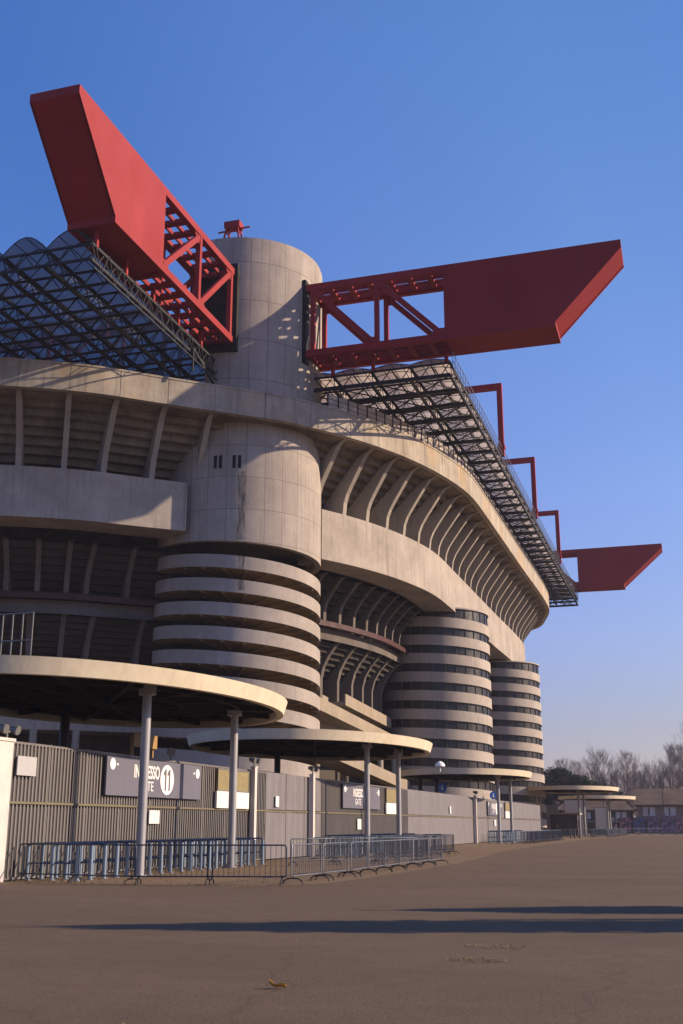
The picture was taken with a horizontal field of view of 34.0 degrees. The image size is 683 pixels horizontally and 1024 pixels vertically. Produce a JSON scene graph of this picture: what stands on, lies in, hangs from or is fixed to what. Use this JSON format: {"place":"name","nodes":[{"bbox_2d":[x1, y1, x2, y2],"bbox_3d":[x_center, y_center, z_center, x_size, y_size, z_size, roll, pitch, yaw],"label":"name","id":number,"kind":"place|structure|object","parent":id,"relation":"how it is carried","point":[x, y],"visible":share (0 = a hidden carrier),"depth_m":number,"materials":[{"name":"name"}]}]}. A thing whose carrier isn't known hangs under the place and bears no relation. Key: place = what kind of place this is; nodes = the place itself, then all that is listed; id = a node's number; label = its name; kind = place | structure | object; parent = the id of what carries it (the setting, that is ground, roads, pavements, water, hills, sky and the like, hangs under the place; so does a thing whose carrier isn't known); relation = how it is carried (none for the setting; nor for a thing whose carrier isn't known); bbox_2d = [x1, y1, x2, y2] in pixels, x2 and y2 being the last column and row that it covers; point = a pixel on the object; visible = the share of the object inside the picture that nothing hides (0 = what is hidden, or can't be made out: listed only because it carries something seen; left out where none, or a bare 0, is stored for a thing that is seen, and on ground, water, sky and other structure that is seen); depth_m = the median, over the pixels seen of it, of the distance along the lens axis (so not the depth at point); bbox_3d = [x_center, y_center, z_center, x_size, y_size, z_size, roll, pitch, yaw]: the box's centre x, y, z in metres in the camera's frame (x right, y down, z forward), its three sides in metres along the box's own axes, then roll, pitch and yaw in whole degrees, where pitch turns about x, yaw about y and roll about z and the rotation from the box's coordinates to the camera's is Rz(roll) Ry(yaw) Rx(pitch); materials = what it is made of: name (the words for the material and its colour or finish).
{"place":"outdoors","nodes":[
{"label":"outdoors","id":0,"kind":"place"},
{"bbox_2d":[0,835,652,885],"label":"pavement","id":1,"kind":"structure","parent":0,"point":[469,855],"depth_m":39.84,"materials":[{"name":"concrete"}]},
{"bbox_2d":[0,737,15,881],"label":"gate pillar","id":2,"kind":"structure","parent":1,"relation":"on","point":[6,751],"depth_m":32.73,"materials":[{"name":"concrete"}]},
{"bbox_2d":[0,723,20,737],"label":"floodlight","id":3,"kind":"object","parent":2,"relation":"on","point":[6,729],"visible":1,"depth_m":33.37,"materials":[{"name":"metal"}]},
{"bbox_2d":[13,843,81,882],"bbox_3d":[-8.581,10.276,32.696,2.242,1.087,0.634,-7,-17,24],"label":"crowd barrier","id":4,"kind":"object","parent":1,"relation":"on","point":[51,844],"visible":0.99,"depth_m":32.76,"materials":[{"name":"metal"}]},
{"bbox_2d":[23,842,80,880],"bbox_3d":[-8.649,10.472,33.428,1.920,1.092,0.220,-5,-16,17],"label":"queue rail","id":5,"kind":"object","parent":1,"relation":"on","point":[28,862],"visible":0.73,"depth_m":33.40,"materials":[{"name":"metal"}]},
{"bbox_2d":[37,842,93,879],"bbox_3d":[-8.424,10.684,34.185,1.920,1.092,0.220,-5,-16,18],"label":"queue rail","id":6,"kind":"object","parent":1,"relation":"on","point":[90,862],"visible":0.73,"depth_m":34.13,"materials":[{"name":"metal"}]},
{"bbox_2d":[54,842,107,878],"bbox_3d":[-8.156,10.889,34.915,1.920,1.092,0.220,-5,-16,18],"label":"queue rail","id":7,"kind":"object","parent":1,"relation":"on","point":[104,861],"visible":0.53,"depth_m":34.83,"materials":[{"name":"metal"}]},
{"bbox_2d":[67,841,118,877],"bbox_3d":[-7.935,11.093,35.641,1.920,1.092,0.220,-5,-16,17],"label":"queue rail","id":8,"kind":"object","parent":1,"relation":"on","point":[116,861],"visible":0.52,"depth_m":35.55,"materials":[{"name":"metal"}]},
{"bbox_2d":[70,844,138,884],"bbox_3d":[-6.717,9.994,31.693,2.242,1.087,0.634,-8,-18,28],"label":"crowd barrier","id":9,"kind":"object","parent":1,"relation":"on","point":[110,875],"visible":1,"depth_m":31.68,"materials":[{"name":"metal"}]},
{"bbox_2d":[84,841,129,875],"bbox_3d":[-7.747,11.301,36.384,1.920,1.092,0.220,-5,-16,17],"label":"queue rail","id":10,"kind":"object","parent":1,"relation":"on","point":[125,860],"visible":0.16,"depth_m":36.18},
{"bbox_2d":[107,840,151,874],"bbox_3d":[-7.267,11.719,37.875,1.920,1.092,0.220,-5,-16,18],"label":"queue rail","id":11,"kind":"object","parent":1,"relation":"on","point":[148,858],"visible":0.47,"depth_m":37.61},
{"bbox_2d":[112,840,163,873],"bbox_3d":[-7.008,11.913,38.566,1.920,1.092,0.220,-4,-16,15],"label":"queue rail","id":12,"kind":"object","parent":1,"relation":"on","point":[160,858],"visible":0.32,"depth_m":38.35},
{"bbox_2d":[0,655,286,875],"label":"canopy","id":13,"kind":"object","parent":1,"relation":"on","point":[65,692],"visible":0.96,"depth_m":40.01,"materials":[{"name":"paint"}]},
{"bbox_2d":[130,733,157,757],"bbox_3d":[-9.065,12.902,50.435,0.250,5.600,2.300,-5,-16,17],"label":"ochre board","id":14,"kind":"object","parent":1,"relation":"on","point":[135,739],"visible":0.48,"depth_m":50.46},
{"bbox_2d":[123,840,172,872],"bbox_3d":[-6.792,12.130,39.339,1.920,1.092,0.220,-5,-16,17],"label":"queue rail","id":15,"kind":"object","parent":1,"relation":"on","point":[170,865],"visible":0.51,"depth_m":39.11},
{"bbox_2d":[146,840,183,871],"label":"queue rail","id":16,"kind":"object","parent":1,"relation":"on","point":[181,849],"visible":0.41,"depth_m":39.85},
{"bbox_2d":[146,839,193,870],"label":"queue rail","id":17,"kind":"object","parent":1,"relation":"on","point":[190,856],"visible":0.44,"depth_m":40.56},
{"bbox_2d":[167,748,175,762],"bbox_3d":[-7.643,12.967,49.463,0.400,4.950,0.109,3,-16,-10],"label":"round sign","id":18,"kind":"object","parent":1,"relation":"on","point":[171,752],"visible":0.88,"depth_m":50.02,"materials":[{"name":"metal"}]},
{"bbox_2d":[134,844,213,884],"bbox_3d":[-4.688,9.850,31.178,2.242,1.087,0.634,-1,-16,4],"label":"crowd barrier","id":19,"kind":"object","parent":1,"relation":"on","point":[166,845],"visible":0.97,"depth_m":31.21,"materials":[{"name":"metal"}]},
{"bbox_2d":[157,839,203,869],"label":"queue rail","id":20,"kind":"object","parent":1,"relation":"on","point":[200,857],"visible":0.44,"depth_m":41.33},
{"bbox_2d":[165,839,211,868],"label":"queue rail","id":21,"kind":"object","parent":1,"relation":"on","point":[209,842],"visible":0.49,"depth_m":42.13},
{"bbox_2d":[173,839,217,868],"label":"queue rail","id":22,"kind":"object","parent":1,"relation":"on","point":[215,857],"visible":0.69,"depth_m":42.88,"materials":[{"name":"metal"}]},
{"bbox_2d":[183,838,226,867],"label":"queue rail","id":23,"kind":"object","parent":1,"relation":"on","point":[204,852],"visible":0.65,"depth_m":43.64,"materials":[{"name":"metal"}]},
{"bbox_2d":[192,838,227,866],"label":"queue rail","id":24,"kind":"object","parent":1,"relation":"on","point":[212,842],"visible":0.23,"depth_m":44.52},
{"bbox_2d":[202,838,242,865],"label":"queue rail","id":25,"kind":"object","parent":1,"relation":"on","point":[221,851],"visible":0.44,"depth_m":45.04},
{"bbox_2d":[209,838,249,865],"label":"queue rail","id":26,"kind":"object","parent":1,"relation":"on","point":[248,853],"visible":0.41,"depth_m":45.68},
{"bbox_2d":[216,838,256,864],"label":"queue rail","id":27,"kind":"object","parent":1,"relation":"on","point":[254,854],"visible":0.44,"depth_m":46.48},
{"bbox_2d":[225,837,263,863],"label":"queue rail","id":28,"kind":"object","parent":1,"relation":"on","point":[262,852],"visible":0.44,"depth_m":47.27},
{"bbox_2d":[207,844,286,885],"bbox_3d":[-2.629,9.821,31.074,2.242,1.087,0.634,-1,-16,4],"label":"crowd barrier","id":29,"kind":"object","parent":1,"relation":"on","point":[265,845],"visible":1,"depth_m":31.11,"materials":[{"name":"metal"}]},
{"bbox_2d":[249,766,257,861],"bbox_3d":[-4.022,13.735,50.812,0.260,4.200,0.320,-5,-16,17],"label":"fence post","id":30,"kind":"object","parent":1,"relation":"on","point":[253,803],"visible":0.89,"depth_m":50.81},
{"bbox_2d":[249,757,261,765],"bbox_3d":[-3.984,11.514,51.422,0.348,0.405,0.937,-5,-16,17],"label":"floodlight","id":31,"kind":"object","parent":30,"relation":"on","point":[253,760],"visible":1,"depth_m":51.17,"materials":[{"name":"metal"}]},
{"bbox_2d":[0,846,530,886],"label":"fallen leaves","id":32,"kind":"object","parent":1,"relation":"on","point":[219,871],"visible":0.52,"depth_m":36.98,"materials":[{"name":"plant"}]},
{"bbox_2d":[3,741,540,879],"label":"metal fence","id":33,"kind":"object","parent":1,"relation":"on","point":[59,797],"visible":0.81,"depth_m":45.06,"materials":[{"name":"metal"}]},
{"bbox_2d":[16,756,36,775],"bbox_3d":[-9.620,7.762,34.092,0.040,0.570,1.050,-5,-16,17],"label":"blank sign","id":34,"kind":"object","parent":33,"relation":"attached to","point":[26,765],"visible":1,"depth_m":34.05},
{"bbox_2d":[103,755,200,799],"bbox_3d":[-6.971,10.103,42.178,0.112,1.330,7.900,-5,-16,17],"label":"gate sign","id":35,"kind":"object","parent":33,"relation":"attached to","point":[165,779],"visible":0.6,"depth_m":41.99,"materials":[{"name":"metal"}]},
{"bbox_2d":[148,810,159,823],"bbox_3d":[-7.022,11.424,41.797,0.040,0.480,0.850,-5,-16,17],"label":"paper notice","id":36,"kind":"object","parent":33,"relation":"attached to","point":[153,816],"visible":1,"depth_m":41.75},
{"bbox_2d":[214,768,249,808],"bbox_3d":[-4.772,12.174,49.044,0.100,1.650,3.700,-5,-16,17],"label":"notice board","id":37,"kind":"object","parent":33,"relation":"attached to","point":[222,789],"visible":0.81,"depth_m":48.55,"materials":[{"name":"metal"}]},
{"bbox_2d":[342,784,379,809],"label":"gate sign","id":38,"kind":"object","parent":33,"relation":"attached to","point":[352,796],"visible":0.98,"depth_m":66.80,"materials":[{"name":"metal"}]},
{"bbox_2d":[385,788,395,813],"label":"notice board","id":39,"kind":"object","parent":33,"relation":"attached to","point":[390,800],"visible":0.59,"depth_m":73.91,"materials":[{"name":"metal"}]},
{"bbox_2d":[487,801,501,815],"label":"gate sign","id":40,"kind":"object","parent":33,"relation":"attached to","point":[491,808],"visible":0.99,"depth_m":110.38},
{"bbox_2d":[504,802,509,817],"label":"notice board","id":41,"kind":"object","parent":33,"relation":"attached to","point":[507,811],"visible":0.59,"depth_m":118.68,"materials":[{"name":"metal"}]},
{"bbox_2d":[284,843,328,883],"bbox_3d":[-1.007,10.181,32.358,0.634,1.087,2.242,-6,-17,20],"label":"crowd barrier","id":42,"kind":"object","parent":1,"relation":"on","point":[320,861],"visible":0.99,"depth_m":32.59,"materials":[{"name":"metal"}]},
{"bbox_2d":[187,728,432,854],"bbox_3d":[-1.596,16.851,65.900,13.600,6.350,21.200,-5,-16,17],"label":"canopy","id":43,"kind":"object","parent":1,"relation":"on","point":[277,745],"visible":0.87,"depth_m":62.94,"materials":[{"name":"paint"}]},
{"bbox_2d":[309,774,315,856],"bbox_3d":[-1.542,15.902,58.539,0.260,4.200,0.320,-5,-16,17],"label":"fence post","id":44,"kind":"object","parent":1,"relation":"on","point":[312,807],"visible":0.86,"depth_m":58.51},
{"bbox_2d":[289,838,336,865],"bbox_3d":[-1.167,13.950,45.795,2.242,1.087,0.634,11,-19,-35],"label":"crowd barrier","id":45,"kind":"object","parent":1,"relation":"on","point":[308,850],"visible":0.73,"depth_m":45.71,"materials":[{"name":"metal"}]},
{"bbox_2d":[308,837,337,861],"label":"crowd barrier","id":46,"kind":"object","parent":1,"relation":"on","point":[322,847],"visible":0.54,"depth_m":51.19,"materials":[{"name":"metal"}]},
{"bbox_2d":[315,842,355,879],"bbox_3d":[-0.171,10.818,34.630,0.634,1.087,2.242,-6,-17,19],"label":"crowd barrier","id":47,"kind":"object","parent":1,"relation":"on","point":[347,856],"visible":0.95,"depth_m":34.91,"materials":[{"name":"metal"}]},
{"bbox_2d":[324,835,355,855],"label":"queue rail","id":48,"kind":"object","parent":1,"relation":"on","point":[325,846],"visible":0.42,"depth_m":59.77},
{"bbox_2d":[327,836,355,860],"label":"crowd barrier","id":49,"kind":"object","parent":1,"relation":"on","point":[341,841],"visible":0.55,"depth_m":52.80,"materials":[{"name":"metal"}]},
{"bbox_2d":[329,835,360,854],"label":"queue rail","id":50,"kind":"object","parent":1,"relation":"on","point":[344,845],"visible":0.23,"depth_m":60.46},
{"bbox_2d":[332,838,377,864],"bbox_3d":[0.612,14.269,46.931,2.242,1.087,0.634,11,-19,-34],"label":"crowd barrier","id":51,"kind":"object","parent":1,"relation":"on","point":[354,849],"visible":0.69,"depth_m":46.86,"materials":[{"name":"metal"}]},
{"bbox_2d":[349,836,369,857],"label":"crowd barrier","id":52,"kind":"object","parent":1,"relation":"on","point":[364,845],"visible":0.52,"depth_m":54.99,"materials":[{"name":"metal"}]},
{"bbox_2d":[343,841,376,876],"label":"crowd barrier","id":53,"kind":"object","parent":1,"relation":"on","point":[352,845],"visible":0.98,"depth_m":36.77,"materials":[{"name":"metal"}]},
{"bbox_2d":[361,835,383,857],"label":"crowd barrier","id":54,"kind":"object","parent":1,"relation":"on","point":[374,844],"visible":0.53,"depth_m":56.92,"materials":[{"name":"metal"}]},
{"bbox_2d":[360,840,392,873],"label":"crowd barrier","id":55,"kind":"object","parent":1,"relation":"on","point":[379,855],"visible":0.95,"depth_m":39.01,"materials":[{"name":"metal"}]},
{"bbox_2d":[374,837,394,861],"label":"crowd barrier","id":56,"kind":"object","parent":1,"relation":"on","point":[391,851],"visible":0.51,"depth_m":51.62,"materials":[{"name":"metal"}]},
{"bbox_2d":[378,840,406,871],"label":"crowd barrier","id":57,"kind":"object","parent":1,"relation":"on","point":[397,851],"visible":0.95,"depth_m":40.99,"materials":[{"name":"metal"}]},
{"bbox_2d":[374,837,419,863],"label":"crowd barrier","id":58,"kind":"object","parent":1,"relation":"on","point":[395,846],"visible":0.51,"depth_m":48.10,"materials":[{"name":"metal"}]},
{"bbox_2d":[392,836,405,857],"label":"crowd barrier","id":59,"kind":"object","parent":1,"relation":"on","point":[401,845],"visible":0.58,"depth_m":53.52,"materials":[{"name":"metal"}]},
{"bbox_2d":[389,839,419,869],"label":"crowd barrier","id":60,"kind":"object","parent":1,"relation":"on","point":[409,855],"visible":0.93,"depth_m":43.01,"materials":[{"name":"metal"}]},
{"bbox_2d":[407,838,434,867],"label":"crowd barrier","id":61,"kind":"object","parent":1,"relation":"on","point":[420,853],"visible":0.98,"depth_m":44.62,"materials":[{"name":"metal"}]},
{"bbox_2d":[425,835,440,855],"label":"crowd barrier","id":62,"kind":"object","parent":1,"relation":"on","point":[432,843],"visible":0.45,"depth_m":59.58,"materials":[{"name":"metal"}]},
{"bbox_2d":[422,838,447,865],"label":"crowd barrier","id":63,"kind":"object","parent":1,"relation":"on","point":[431,853],"visible":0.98,"depth_m":46.85,"materials":[{"name":"metal"}]},
{"bbox_2d":[434,835,450,854],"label":"crowd barrier","id":64,"kind":"object","parent":1,"relation":"on","point":[443,842],"visible":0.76,"depth_m":61.81,"materials":[{"name":"metal"}]},
{"bbox_2d":[444,834,458,853],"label":"crowd barrier","id":65,"kind":"object","parent":1,"relation":"on","point":[449,843],"visible":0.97,"depth_m":63.68,"materials":[{"name":"metal"}]},
{"bbox_2d":[401,768,531,842],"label":"canopy","id":66,"kind":"object","parent":1,"relation":"on","point":[466,775],"visible":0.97,"depth_m":102.34,"materials":[{"name":"paint"}]},
{"bbox_2d":[473,795,477,842],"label":"fence post","id":67,"kind":"object","parent":1,"relation":"on","point":[475,819],"visible":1,"depth_m":101.20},
{"bbox_2d":[488,831,513,843],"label":"crowd barrier","id":68,"kind":"object","parent":1,"relation":"on","point":[501,835],"visible":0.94,"depth_m":96.71,"materials":[{"name":"metal"}]},
{"bbox_2d":[545,805,557,829],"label":"metal gate","id":69,"kind":"structure","parent":1,"relation":"on","point":[551,808],"depth_m":176.06,"materials":[{"name":"metal"}]},
{"bbox_2d":[547,813,581,834],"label":"kiosk","id":70,"kind":"object","parent":1,"relation":"on","point":[565,823],"visible":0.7,"depth_m":165.36,"materials":[{"name":"concrete"}]},
{"bbox_2d":[556,820,578,828],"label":"window","id":71,"kind":"structure","parent":70,"relation":"in","point":[560,824],"depth_m":165.32,"materials":[{"name":"black glass"}]},
{"bbox_2d":[527,785,618,836],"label":"canopy","id":72,"kind":"object","parent":1,"relation":"on","point":[572,789],"visible":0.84,"depth_m":156.49,"materials":[{"name":"paint"}]},
{"bbox_2d":[564,800,587,835],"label":"metal gate","id":73,"kind":"structure","parent":1,"relation":"on","point":[568,804],"depth_m":177.06,"materials":[{"name":"metal"}]},
{"bbox_2d":[558,795,635,828],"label":"canopy","id":74,"kind":"object","parent":1,"relation":"on","point":[607,798],"visible":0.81,"depth_m":190.29,"materials":[{"name":"paint"}]},
{"bbox_2d":[594,807,607,829],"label":"metal gate","id":75,"kind":"structure","parent":1,"relation":"on","point":[600,817],"depth_m":179.32,"materials":[{"name":"metal"}]},
{"bbox_2d":[0,832,682,1023],"bbox_3d":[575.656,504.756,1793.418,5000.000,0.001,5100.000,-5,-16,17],"label":"ground","id":76,"kind":"structure","parent":0,"point":[59,964],"depth_m":15.27,"materials":[{"name":"asphalt"}]},
{"bbox_2d":[263,979,286,987],"bbox_3d":[-0.678,4.788,11.331,0.241,0.082,0.088,1,-16,-3],"label":"fallen leaf","id":77,"kind":"object","parent":76,"relation":"on","point":[282,984],"visible":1,"depth_m":11.31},
{"bbox_2d":[0,84,661,834],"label":"stadium","id":78,"kind":"object","parent":76,"relation":"on","point":[234,482],"visible":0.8,"depth_m":97.13,"materials":[{"name":"concrete"}]},
{"bbox_2d":[218,220,249,237],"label":"roof cradle","id":79,"kind":"object","parent":78,"relation":"on","point":[230,227],"visible":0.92,"depth_m":102.09,"materials":[{"name":"red paint"}]},
{"bbox_2d":[435,761,444,771],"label":"dome lamp","id":80,"kind":"object","parent":78,"relation":"attached to","point":[439,764],"visible":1,"depth_m":95.70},
{"bbox_2d":[42,884,678,1023],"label":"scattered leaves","id":81,"kind":"object","parent":76,"relation":"on","point":[367,943],"visible":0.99,"depth_m":14.27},
{"bbox_2d":[445,957,505,961],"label":"leaf litter","id":82,"kind":"object","parent":76,"relation":"on","point":[460,958],"visible":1,"depth_m":13.67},
{"bbox_2d":[465,944,521,947],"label":"leaf litter","id":83,"kind":"object","parent":76,"relation":"on","point":[494,946],"visible":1,"depth_m":15.18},
{"bbox_2d":[547,758,571,803],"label":"bare tree","id":84,"kind":"object","parent":76,"relation":"on","point":[557,762],"visible":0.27,"depth_m":270.52,"materials":[{"name":"brown plant"}]},
{"bbox_2d":[559,758,590,803],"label":"bare tree","id":85,"kind":"object","parent":76,"relation":"on","point":[578,768],"visible":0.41,"depth_m":256.81,"materials":[{"name":"brown plant"}]},
{"bbox_2d":[543,766,623,805],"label":"evergreen tree","id":86,"kind":"object","parent":76,"relation":"on","point":[557,776],"visible":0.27,"depth_m":234.63,"materials":[{"name":"green plant"}]},
{"bbox_2d":[558,793,637,832],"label":"market building","id":87,"kind":"structure","parent":76,"relation":"on","point":[618,809],"depth_m":223.32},
{"bbox_2d":[616,812,626,818],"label":"window","id":88,"kind":"structure","parent":87,"relation":"in","point":[618,814],"depth_m":221.75,"materials":[{"name":"grey glass"}]},
{"bbox_2d":[577,743,624,794],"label":"bare tree","id":89,"kind":"object","parent":76,"relation":"on","point":[594,763],"visible":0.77,"depth_m":253.29,"materials":[{"name":"brown plant"}]},
{"bbox_2d":[552,768,663,816],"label":"bare wood","id":90,"kind":"object","parent":76,"relation":"on","point":[623,786],"visible":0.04,"depth_m":298.53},
{"bbox_2d":[605,817,616,830],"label":"hoarding","id":91,"kind":"object","parent":76,"relation":"on","point":[614,823],"visible":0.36,"depth_m":208.65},
{"bbox_2d":[602,750,647,813],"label":"bare tree","id":92,"kind":"object","parent":76,"relation":"on","point":[626,779],"visible":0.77,"depth_m":261.06,"materials":[{"name":"brown plant"}]},
{"bbox_2d":[619,817,630,833],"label":"hoarding","id":93,"kind":"object","parent":76,"relation":"on","point":[625,822],"visible":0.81,"depth_m":208.32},
{"bbox_2d":[633,817,644,833],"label":"hoarding","id":94,"kind":"object","parent":76,"relation":"on","point":[638,822],"visible":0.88,"depth_m":207.85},
{"bbox_2d":[623,764,656,816],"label":"bare tree","id":95,"kind":"object","parent":76,"relation":"on","point":[639,785],"visible":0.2,"depth_m":268.39,"materials":[{"name":"brown plant"}]},
{"bbox_2d":[633,758,669,788],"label":"bare tree","id":96,"kind":"object","parent":76,"relation":"on","point":[649,780],"visible":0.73,"depth_m":246.06,"materials":[{"name":"brown plant"}]},
{"bbox_2d":[647,817,658,833],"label":"hoarding","id":97,"kind":"object","parent":76,"relation":"on","point":[652,822],"visible":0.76,"depth_m":207.42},
{"bbox_2d":[660,817,672,832],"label":"hoarding","id":98,"kind":"object","parent":76,"relation":"on","point":[666,822],"visible":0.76,"depth_m":206.98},
{"bbox_2d":[653,741,682,788],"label":"bare tree","id":99,"kind":"object","parent":76,"relation":"on","point":[667,772],"visible":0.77,"depth_m":254.97,"materials":[{"name":"brown plant"}]},
{"bbox_2d":[667,743,682,787],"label":"bare tree","id":100,"kind":"object","parent":76,"relation":"on","point":[681,770],"visible":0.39,"depth_m":263.14,"materials":[{"name":"brown plant"}]},
{"bbox_2d":[668,720,682,785],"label":"bare tree","id":101,"kind":"object","parent":76,"relation":"on","point":[678,755],"visible":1,"depth_m":251.33,"materials":[{"name":"brown plant"}]},
{"bbox_2d":[674,817,682,833],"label":"hoarding","id":102,"kind":"object","parent":76,"relation":"on","point":[678,822],"visible":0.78,"depth_m":206.66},
{"bbox_2d":[0,0,682,816],"label":"sky","id":103,"kind":"structure","parent":0,"point":[362,138],"materials":[{"name":"blue"}]},
{"bbox_2d":[438,783,446,792],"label":"round sign","id":104,"kind":"object","parent":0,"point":[442,787],"visible":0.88,"depth_m":100.90,"materials":[{"name":"metal"}]},
{"bbox_2d":[633,788,682,833],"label":"market building","id":105,"kind":"structure","parent":0,"point":[648,802],"depth_m":222.43,"materials":[{"name":"paint"}]},
{"bbox_2d":[643,807,654,815],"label":"window","id":106,"kind":"structure","parent":105,"relation":"in","point":[647,811],"depth_m":222.24,"materials":[{"name":"grey glass"}]},
{"bbox_2d":[663,807,675,815],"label":"window","id":107,"kind":"structure","parent":105,"relation":"in","point":[669,811],"depth_m":221.11,"materials":[{"name":"grey glass"}]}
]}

